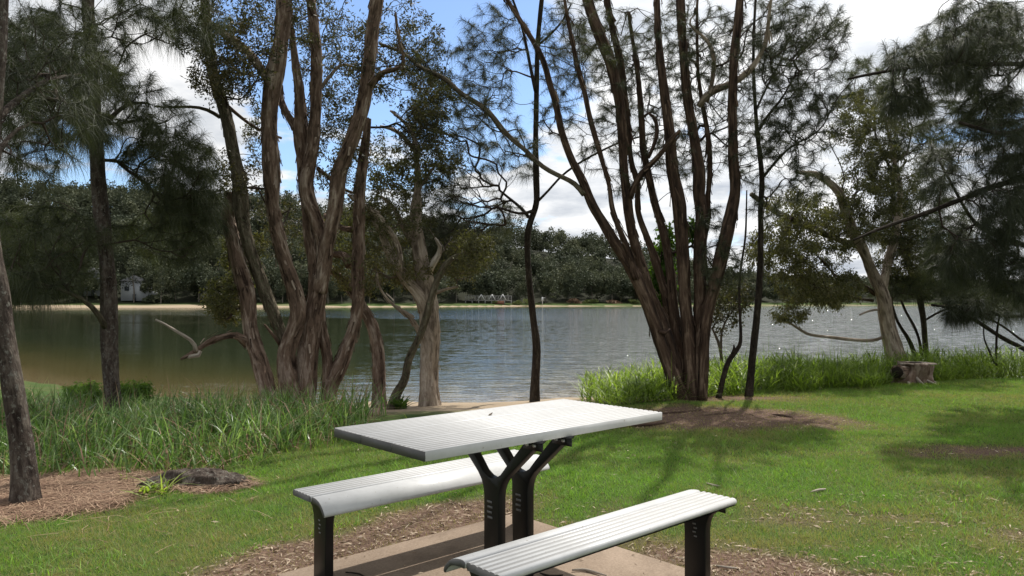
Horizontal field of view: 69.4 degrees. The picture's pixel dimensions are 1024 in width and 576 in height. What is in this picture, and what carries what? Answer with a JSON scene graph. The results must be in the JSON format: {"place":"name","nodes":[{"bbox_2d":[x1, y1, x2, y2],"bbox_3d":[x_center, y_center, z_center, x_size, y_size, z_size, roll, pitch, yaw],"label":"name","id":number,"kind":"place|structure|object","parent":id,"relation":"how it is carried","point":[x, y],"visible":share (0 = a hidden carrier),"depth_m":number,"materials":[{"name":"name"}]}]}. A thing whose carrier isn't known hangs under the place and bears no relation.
{"place":"outdoors","nodes":[
{"label":"outdoors","id":0,"kind":"place"},
{"bbox_2d":[0,205,1023,575],"bbox_3d":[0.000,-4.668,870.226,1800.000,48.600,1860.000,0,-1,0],"label":"ground","id":1,"kind":"structure","parent":0,"point":[186,299],"depth_m":5.05,"materials":[{"name":"green plant"}]},
{"bbox_2d":[60,379,103,405],"bbox_3d":[-5.424,1.443,9.388,0.563,0.632,0.895,1,-1,-35],"label":"waterside shrub","id":2,"kind":"object","parent":1,"relation":"on","point":[81,386],"visible":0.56,"depth_m":9.23,"materials":[{"name":"green plant"}]},
{"bbox_2d":[0,0,167,506],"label":"she oak","id":3,"kind":"object","parent":1,"relation":"on","point":[24,472],"visible":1,"depth_m":5.70,"materials":[{"name":"green plant"}]},
{"bbox_2d":[77,276,99,300],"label":"shore tree","id":4,"kind":"object","parent":1,"relation":"on","point":[92,285],"visible":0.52,"depth_m":243.92,"materials":[{"name":"green plant"}]},
{"bbox_2d":[84,268,99,295],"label":"house","id":5,"kind":"structure","parent":1,"relation":"on","point":[94,293],"depth_m":248.51,"materials":[{"name":"grey"}]},
{"bbox_2d":[96,265,119,289],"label":"shore tree","id":6,"kind":"object","parent":1,"relation":"on","point":[116,278],"visible":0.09,"depth_m":240.54,"materials":[{"name":"green plant"}]},
{"bbox_2d":[0,0,240,424],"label":"she oak","id":7,"kind":"object","parent":1,"relation":"on","point":[178,207],"visible":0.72,"depth_m":8.89,"materials":[{"name":"green plant"}]},
{"bbox_2d":[121,257,151,302],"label":"shore tree","id":8,"kind":"object","parent":1,"relation":"on","point":[138,271],"visible":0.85,"depth_m":244.80,"materials":[{"name":"green plant"}]},
{"bbox_2d":[120,376,156,412],"bbox_3d":[-4.808,1.443,9.359,0.587,0.630,0.827,0,-1,-25],"label":"waterside shrub","id":9,"kind":"object","parent":1,"relation":"on","point":[142,386],"visible":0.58,"depth_m":9.24,"materials":[{"name":"green plant"}]},
{"bbox_2d":[120,275,157,300],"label":"house","id":10,"kind":"structure","parent":1,"relation":"on","point":[126,293],"depth_m":245.50,"materials":[{"name":"grey"}]},
{"bbox_2d":[139,276,151,293],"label":"shore tree","id":11,"kind":"object","parent":1,"relation":"on","point":[143,290],"visible":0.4,"depth_m":244.21,"materials":[{"name":"green plant"}]},
{"bbox_2d":[122,476,177,496],"bbox_3d":[-2.541,1.392,5.240,0.340,0.103,0.383,0,-1,-10],"label":"weed plant","id":12,"kind":"object","parent":1,"relation":"on","point":[155,486],"visible":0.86,"depth_m":5.17,"materials":[{"name":"green plant"}]},
{"bbox_2d":[134,478,173,491],"bbox_3d":[-2.578,1.438,5.324,0.332,0.134,0.180,0,-1,0],"label":"plant","id":13,"kind":"object","parent":1,"relation":"on","point":[141,484],"visible":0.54,"depth_m":5.29,"materials":[{"name":"green plant"}]},
{"bbox_2d":[146,265,167,303],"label":"shore tree","id":14,"kind":"object","parent":1,"relation":"on","point":[156,280],"visible":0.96,"depth_m":241.50,"materials":[{"name":"green plant"}]},
{"bbox_2d":[141,294,177,303],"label":"shore bush","id":15,"kind":"object","parent":1,"relation":"on","point":[151,298],"visible":0.91,"depth_m":243.72,"materials":[{"name":"green plant"}]},
{"bbox_2d":[125,466,198,493],"bbox_3d":[-2.436,1.350,5.188,0.565,0.187,0.550,0,-1,-18],"label":"weed plant","id":16,"kind":"object","parent":1,"relation":"on","point":[166,488],"visible":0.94,"depth_m":5.22,"materials":[{"name":"green plant"}]},
{"bbox_2d":[166,273,193,299],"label":"shore tree","id":17,"kind":"object","parent":1,"relation":"on","point":[172,289],"visible":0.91,"depth_m":246.10,"materials":[{"name":"green plant"}]},
{"bbox_2d":[144,468,251,489],"bbox_3d":[-2.346,1.427,5.508,0.804,0.182,0.354,0,-1,-11],"label":"rock","id":18,"kind":"object","parent":1,"relation":"on","point":[203,477],"visible":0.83,"depth_m":5.42,"materials":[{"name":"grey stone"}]},
{"bbox_2d":[192,273,208,301],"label":"shore tree","id":19,"kind":"object","parent":1,"relation":"on","point":[197,289],"visible":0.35,"depth_m":248.68,"materials":[{"name":"green plant"}]},
{"bbox_2d":[0,371,424,480],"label":"reed bed","id":20,"kind":"object","parent":1,"relation":"on","point":[186,419],"visible":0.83,"depth_m":7.04,"materials":[{"name":"green plant"}]},
{"bbox_2d":[155,192,277,409],"bbox_3d":[-4.289,0.220,10.840,1.621,3.245,2.250,0,-1,-24],"label":"paperbark tree","id":21,"kind":"object","parent":1,"relation":"on","point":[232,296],"visible":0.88,"depth_m":10.35,"materials":[{"name":"brown plant"}]},
{"bbox_2d":[207,264,226,282],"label":"shore tree","id":22,"kind":"object","parent":1,"relation":"on","point":[219,271],"visible":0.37,"depth_m":244.24,"materials":[{"name":"green plant"}]},
{"bbox_2d":[0,449,438,569],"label":"needle straw","id":23,"kind":"object","parent":1,"relation":"on","point":[59,483],"visible":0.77,"depth_m":5.10,"materials":[{"name":"brown plant"}]},
{"bbox_2d":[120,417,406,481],"bbox_3d":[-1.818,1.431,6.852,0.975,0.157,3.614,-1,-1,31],"label":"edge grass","id":24,"kind":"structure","parent":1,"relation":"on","point":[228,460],"depth_m":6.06,"materials":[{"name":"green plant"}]},
{"bbox_2d":[256,269,274,301],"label":"shore tree","id":25,"kind":"object","parent":1,"relation":"on","point":[268,275],"visible":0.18,"depth_m":256.56,"materials":[{"name":"green plant"}]},
{"bbox_2d":[271,270,285,302],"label":"shore tree","id":26,"kind":"object","parent":1,"relation":"on","point":[278,284],"visible":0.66,"depth_m":254.09,"materials":[{"name":"green plant"}]},
{"bbox_2d":[297,264,308,294],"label":"shore tree","id":27,"kind":"object","parent":1,"relation":"on","point":[305,276],"visible":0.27,"depth_m":261.39,"materials":[{"name":"green plant"}]},
{"bbox_2d":[155,0,455,411],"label":"paperbark tree","id":28,"kind":"object","parent":1,"relation":"on","point":[304,333],"visible":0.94,"depth_m":10.53,"materials":[{"name":"brown plant"}]},
{"bbox_2d":[327,274,337,303],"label":"shore tree","id":29,"kind":"object","parent":1,"relation":"on","point":[332,289],"visible":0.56,"depth_m":256.42,"materials":[{"name":"green plant"}]},
{"bbox_2d":[291,207,386,407],"bbox_3d":[-2.909,0.314,12.009,1.218,3.536,2.566,1,-1,-26],"label":"paperbark tree","id":30,"kind":"object","parent":1,"relation":"on","point":[377,346],"visible":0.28,"depth_m":11.38,"materials":[{"name":"brown plant"}]},
{"bbox_2d":[335,284,346,303],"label":"shore tree","id":31,"kind":"object","parent":1,"relation":"on","point":[341,294],"visible":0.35,"depth_m":259.87,"materials":[{"name":"green plant"}]},
{"bbox_2d":[364,271,377,302],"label":"shore tree","id":32,"kind":"object","parent":1,"relation":"on","point":[370,286],"visible":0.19,"depth_m":266.77,"materials":[{"name":"green plant"}]},
{"bbox_2d":[386,271,405,302],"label":"shore tree","id":33,"kind":"object","parent":1,"relation":"on","point":[396,291],"visible":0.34,"depth_m":268.58,"materials":[{"name":"green plant"}]},
{"bbox_2d":[370,394,423,409],"bbox_3d":[-1.647,1.626,10.717,1.218,0.243,0.619,-1,-1,28],"label":"weed plant","id":34,"kind":"object","parent":1,"relation":"on","point":[401,403],"visible":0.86,"depth_m":10.64,"materials":[{"name":"green plant"}]},
{"bbox_2d":[332,63,488,406],"bbox_3d":[-1.626,-0.777,11.711,2.642,5.824,2.707,0,-1,0],"label":"paperbark tree","id":35,"kind":"object","parent":1,"relation":"on","point":[416,279],"visible":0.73,"depth_m":11.28,"materials":[{"name":"green plant"}]},
{"bbox_2d":[386,228,500,408],"bbox_3d":[-0.867,0.545,10.817,1.760,2.848,1.195,-1,-1,37],"label":"paperbark tree","id":36,"kind":"object","parent":1,"relation":"on","point":[472,241],"visible":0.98,"depth_m":10.60,"materials":[{"name":"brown plant"}]},
{"bbox_2d":[446,273,464,302],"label":"shore tree","id":37,"kind":"object","parent":1,"relation":"on","point":[460,283],"visible":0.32,"depth_m":286.24,"materials":[{"name":"green plant"}]},
{"bbox_2d":[465,274,484,302],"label":"shore tree","id":38,"kind":"object","parent":1,"relation":"on","point":[471,289],"visible":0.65,"depth_m":291.29,"materials":[{"name":"green plant"}]},
{"bbox_2d":[277,514,684,575],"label":"concrete slab","id":39,"kind":"structure","parent":1,"relation":"on","point":[434,554],"depth_m":3.78,"materials":[{"name":"beige concrete"}]},
{"bbox_2d":[293,449,549,575],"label":"bench","id":40,"kind":"object","parent":39,"relation":"on","point":[329,501],"visible":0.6,"depth_m":3.66,"materials":[{"name":"white metal"}]},
{"bbox_2d":[334,399,661,575],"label":"picnic table","id":41,"kind":"object","parent":39,"relation":"on","point":[532,428],"visible":0.98,"depth_m":3.40,"materials":[{"name":"white metal"}]},
{"bbox_2d":[540,572,562,575],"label":"fallen stick","id":42,"kind":"object","parent":39,"relation":"on","point":[543,574],"visible":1,"depth_m":3.55,"materials":[{"name":"brown wood"}]},
{"bbox_2d":[572,568,606,575],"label":"fallen stick","id":43,"kind":"object","parent":39,"relation":"on","point":[586,570],"visible":1,"depth_m":3.61,"materials":[{"name":"brown wood"}]},
{"bbox_2d":[443,489,736,575],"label":"bench","id":44,"kind":"object","parent":39,"relation":"on","point":[693,511],"visible":1,"depth_m":2.95,"materials":[{"name":"white metal"}]},
{"bbox_2d":[465,294,511,303],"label":"timber deck","id":45,"kind":"structure","parent":1,"relation":"on","point":[499,301],"depth_m":288.46,"materials":[{"name":"grey"}]},
{"bbox_2d":[490,272,507,299],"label":"shore tree","id":46,"kind":"object","parent":1,"relation":"on","point":[492,275],"visible":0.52,"depth_m":300.20,"materials":[{"name":"green plant"}]},
{"bbox_2d":[0,172,1017,302],"bbox_3d":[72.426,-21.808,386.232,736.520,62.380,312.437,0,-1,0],"label":"wood","id":47,"kind":"object","parent":1,"relation":"on","point":[591,247],"visible":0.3,"depth_m":311.98,"materials":[{"name":"green plant"}]},
{"bbox_2d":[0,377,1023,575],"bbox_3d":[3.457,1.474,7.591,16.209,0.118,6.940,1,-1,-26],"label":"lawn grass","id":48,"kind":"structure","parent":1,"relation":"on","point":[984,391],"depth_m":5.41,"materials":[{"name":"green plant"}]},
{"bbox_2d":[8,404,1023,575],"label":"leaf litter","id":49,"kind":"object","parent":1,"relation":"on","point":[453,526],"visible":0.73,"depth_m":4.07,"materials":[{"name":"brown plant"}]},
{"bbox_2d":[512,298,527,304],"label":"shore bush","id":50,"kind":"object","parent":1,"relation":"on","point":[518,302],"visible":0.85,"depth_m":289.78,"materials":[{"name":"green plant"}]},
{"bbox_2d":[513,275,538,298],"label":"shore tree","id":51,"kind":"object","parent":1,"relation":"on","point":[522,288],"visible":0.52,"depth_m":298.03,"materials":[{"name":"green plant"}]},
{"bbox_2d":[401,0,663,401],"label":"she oak","id":52,"kind":"object","parent":1,"relation":"on","point":[453,217],"visible":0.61,"depth_m":12.11,"materials":[{"name":"green plant"}]},
{"bbox_2d":[536,273,554,302],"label":"shore tree","id":53,"kind":"object","parent":1,"relation":"on","point":[545,291],"visible":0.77,"depth_m":302.26,"materials":[{"name":"green plant"}]},
{"bbox_2d":[562,274,580,302],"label":"shore tree","id":54,"kind":"object","parent":1,"relation":"on","point":[570,288],"visible":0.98,"depth_m":303.49,"materials":[{"name":"green plant"}]},
{"bbox_2d":[566,298,581,303],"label":"shore bush","id":55,"kind":"object","parent":1,"relation":"on","point":[576,301],"visible":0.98,"depth_m":302.55,"materials":[{"name":"plant"}]},
{"bbox_2d":[582,299,598,303],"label":"shore bush","id":56,"kind":"object","parent":1,"relation":"on","point":[587,301],"visible":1,"depth_m":304.99,"materials":[{"name":"green plant"}]},
{"bbox_2d":[586,276,603,299],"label":"shore tree","id":57,"kind":"object","parent":1,"relation":"on","point":[600,285],"visible":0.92,"depth_m":310.10,"materials":[{"name":"green plant"}]},
{"bbox_2d":[379,0,830,400],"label":"paperbark tree","id":58,"kind":"object","parent":1,"relation":"on","point":[682,338],"visible":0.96,"depth_m":10.01,"materials":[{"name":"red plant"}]},
{"bbox_2d":[647,214,694,391],"bbox_3d":[2.286,0.231,10.597,0.884,2.617,0.989,0,-1,0],"label":"climbing vine","id":59,"kind":"object","parent":58,"relation":"attached to","point":[659,249],"visible":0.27,"depth_m":10.56,"materials":[{"name":"green"}]},
{"bbox_2d":[605,269,620,299],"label":"shore tree","id":60,"kind":"object","parent":1,"relation":"on","point":[616,277],"visible":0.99,"depth_m":310.32,"materials":[{"name":"green plant"}]},
{"bbox_2d":[606,300,622,303],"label":"shore bush","id":61,"kind":"object","parent":1,"relation":"on","point":[613,301],"visible":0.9,"depth_m":305.94,"materials":[{"name":"plant"}]},
{"bbox_2d":[628,299,639,303],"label":"shore bush","id":62,"kind":"object","parent":1,"relation":"on","point":[633,301],"visible":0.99,"depth_m":306.45,"materials":[{"name":"green plant"}]},
{"bbox_2d":[616,422,668,428],"bbox_3d":[1.384,1.488,8.007,1.034,0.055,0.130,1,-1,-28],"label":"fallen stick","id":63,"kind":"object","parent":1,"relation":"on","point":[646,424],"visible":0.5,"depth_m":7.97,"materials":[{"name":"brown wood"}]},
{"bbox_2d":[662,408,705,413],"bbox_3d":[2.117,1.505,8.997,1.264,0.055,0.157,1,-1,-36],"label":"fallen stick","id":64,"kind":"object","parent":1,"relation":"on","point":[672,412],"visible":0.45,"depth_m":8.87,"materials":[{"name":"brown wood"}]},
{"bbox_2d":[700,412,737,415],"bbox_3d":[2.424,1.499,8.715,0.825,0.057,0.078,0,-1,-22],"label":"fallen stick","id":65,"kind":"object","parent":1,"relation":"on","point":[719,413],"visible":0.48,"depth_m":8.71,"materials":[{"name":"brown wood"}]},
{"bbox_2d":[713,565,740,568],"bbox_3d":[1.082,1.407,3.732,0.134,0.020,0.044,0,-1,21],"label":"fallen stick","id":66,"kind":"object","parent":1,"relation":"on","point":[727,567],"visible":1,"depth_m":3.72,"materials":[{"name":"brown wood"}]},
{"bbox_2d":[706,275,755,365],"bbox_3d":[3.654,0.752,12.598,1.163,1.946,1.354,0,-1,0],"label":"leafy sapling","id":67,"kind":"object","parent":1,"relation":"on","point":[725,305],"visible":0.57,"depth_m":12.46,"materials":[{"name":"green plant"}]},
{"bbox_2d":[716,190,746,397],"bbox_3d":[3.043,0.104,10.274,0.441,2.910,0.093,0,-1,10],"label":"broken sapling","id":68,"kind":"object","parent":1,"relation":"on","point":[734,352],"visible":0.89,"depth_m":10.23,"materials":[{"name":"brown plant"}]},
{"bbox_2d":[745,283,755,298],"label":"shore tree","id":69,"kind":"object","parent":1,"relation":"on","point":[754,286],"visible":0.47,"depth_m":333.18,"materials":[{"name":"green plant"}]},
{"bbox_2d":[772,414,792,417],"bbox_3d":[3.159,1.509,8.712,0.058,0.057,0.321,1,-1,-41],"label":"fallen stick","id":70,"kind":"object","parent":1,"relation":"on","point":[783,415],"visible":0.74,"depth_m":8.66,"materials":[{"name":"brown wood"}]},
{"bbox_2d":[565,329,1023,405],"bbox_3d":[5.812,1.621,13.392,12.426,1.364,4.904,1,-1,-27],"label":"bank weeds","id":71,"kind":"object","parent":1,"relation":"on","point":[608,386],"visible":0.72,"depth_m":11.62,"materials":[{"name":"green plant"}]},
{"bbox_2d":[739,0,857,396],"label":"she oak","id":72,"kind":"object","parent":1,"relation":"on","point":[794,87],"visible":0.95,"depth_m":10.02,"materials":[{"name":"green plant"}]},
{"bbox_2d":[810,488,825,492],"bbox_3d":[2.166,1.426,5.223,0.166,0.021,0.020,1,-1,-32],"label":"fallen stick","id":73,"kind":"object","parent":1,"relation":"on","point":[816,490],"visible":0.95,"depth_m":5.21,"materials":[{"name":"brown wood"}]},
{"bbox_2d":[737,85,942,363],"bbox_3d":[6.466,-0.991,13.864,5.335,5.866,2.206,0,-1,-22],"label":"paperbark tree","id":74,"kind":"object","parent":1,"relation":"on","point":[821,293],"visible":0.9,"depth_m":13.53,"materials":[{"name":"green plant"}]},
{"bbox_2d":[824,53,990,360],"bbox_3d":[8.258,-1.437,15.132,4.671,7.022,2.812,1,-1,-30],"label":"she oak","id":75,"kind":"object","parent":1,"relation":"on","point":[909,291],"visible":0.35,"depth_m":14.68,"materials":[{"name":"green plant"}]},
{"bbox_2d":[890,361,937,383],"bbox_3d":[6.670,1.465,12.243,0.842,0.500,0.809,0,-1,0],"label":"hollow stump","id":76,"kind":"object","parent":1,"relation":"on","point":[916,371],"visible":0.78,"depth_m":12.06,"materials":[{"name":"brown wood"}]},
{"bbox_2d":[885,381,977,385],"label":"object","id":77,"kind":"structure","parent":1,"relation":"on","point":[917,383],"depth_m":11.92,"materials":[{"name":"green plant"}]},
{"bbox_2d":[847,0,1023,321],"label":"she oak","id":78,"kind":"object","parent":1,"relation":"on","point":[974,51],"visible":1,"depth_m":8.60,"materials":[{"name":"green plant"}]},
{"bbox_2d":[930,285,1023,365],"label":"fallen tree","id":79,"kind":"object","parent":1,"relation":"on","point":[960,312],"visible":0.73,"depth_m":13.58,"materials":[{"name":"green plant"}]},
{"bbox_2d":[0,0,1023,278],"label":"sky","id":80,"kind":"structure","parent":0,"point":[563,207],"materials":[{"name":"white"}]},
{"bbox_2d":[13,305,1023,402],"bbox_3d":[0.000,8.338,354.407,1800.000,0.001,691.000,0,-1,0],"label":"water","id":81,"kind":"structure","parent":0,"point":[485,354],"depth_m":33.42,"materials":[{"name":"grey liquid"}]}
]}

